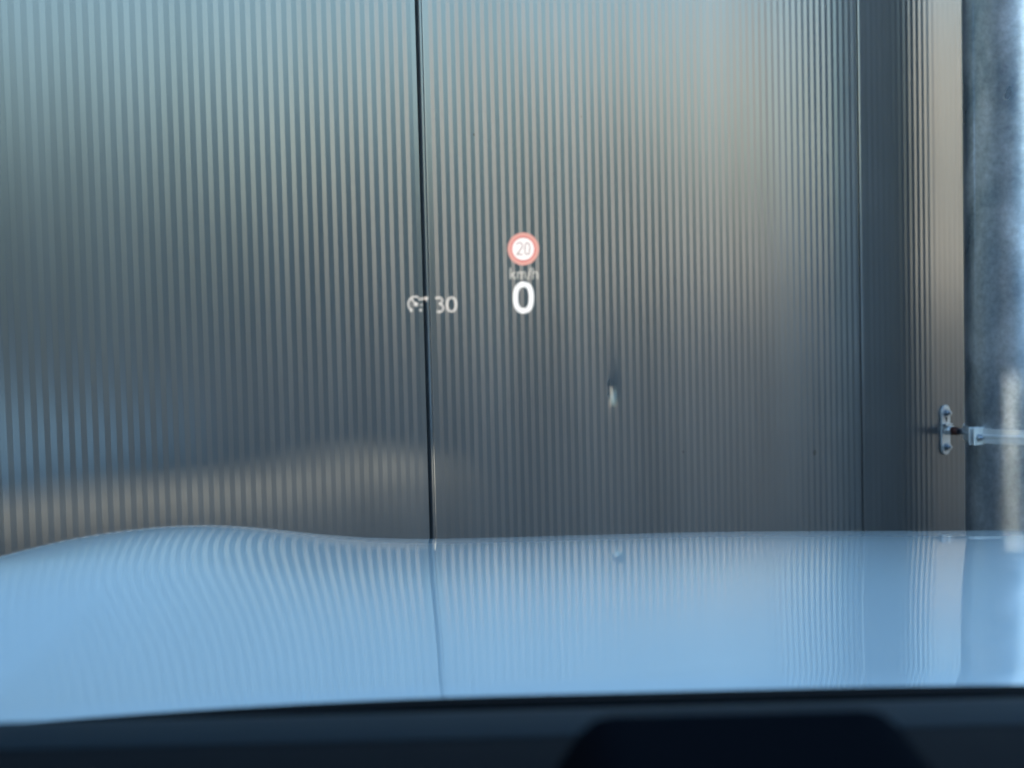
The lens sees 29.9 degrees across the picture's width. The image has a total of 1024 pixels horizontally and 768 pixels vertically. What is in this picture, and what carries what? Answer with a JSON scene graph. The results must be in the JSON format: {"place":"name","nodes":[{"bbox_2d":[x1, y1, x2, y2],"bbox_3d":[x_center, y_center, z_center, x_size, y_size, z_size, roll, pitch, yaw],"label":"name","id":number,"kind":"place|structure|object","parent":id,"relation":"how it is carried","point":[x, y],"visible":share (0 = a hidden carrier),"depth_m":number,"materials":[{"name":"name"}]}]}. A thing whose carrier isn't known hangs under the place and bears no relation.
{"place":"outdoors","nodes":[
{"label":"outdoors","id":0,"kind":"place"},
{"label":"ground","id":1,"kind":"structure","parent":0,"visible":0},
{"bbox_2d":[0,0,965,555],"bbox_3d":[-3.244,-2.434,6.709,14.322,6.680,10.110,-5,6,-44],"label":"metal clad building","id":2,"kind":"structure","parent":1,"relation":"on","point":[258,268],"depth_m":2.95,"materials":[{"name":"metal"}]},
{"bbox_2d":[940,405,1023,454],"bbox_3d":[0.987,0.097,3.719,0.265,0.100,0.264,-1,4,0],"label":"pipe bracket","id":3,"kind":"object","parent":2,"relation":"attached to","point":[974,436],"visible":0.89,"depth_m":3.64,"materials":[{"name":"metal"}]},
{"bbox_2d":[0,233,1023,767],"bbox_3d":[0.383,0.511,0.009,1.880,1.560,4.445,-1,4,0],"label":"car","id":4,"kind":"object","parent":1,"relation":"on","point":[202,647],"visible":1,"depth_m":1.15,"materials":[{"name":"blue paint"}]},
{"bbox_2d":[961,0,1023,529],"bbox_3d":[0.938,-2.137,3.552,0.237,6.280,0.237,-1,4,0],"label":"galvanised pipe","id":5,"kind":"object","parent":1,"relation":"on","point":[992,36],"visible":0.62,"depth_m":3.61,"materials":[{"name":"grey metal"}]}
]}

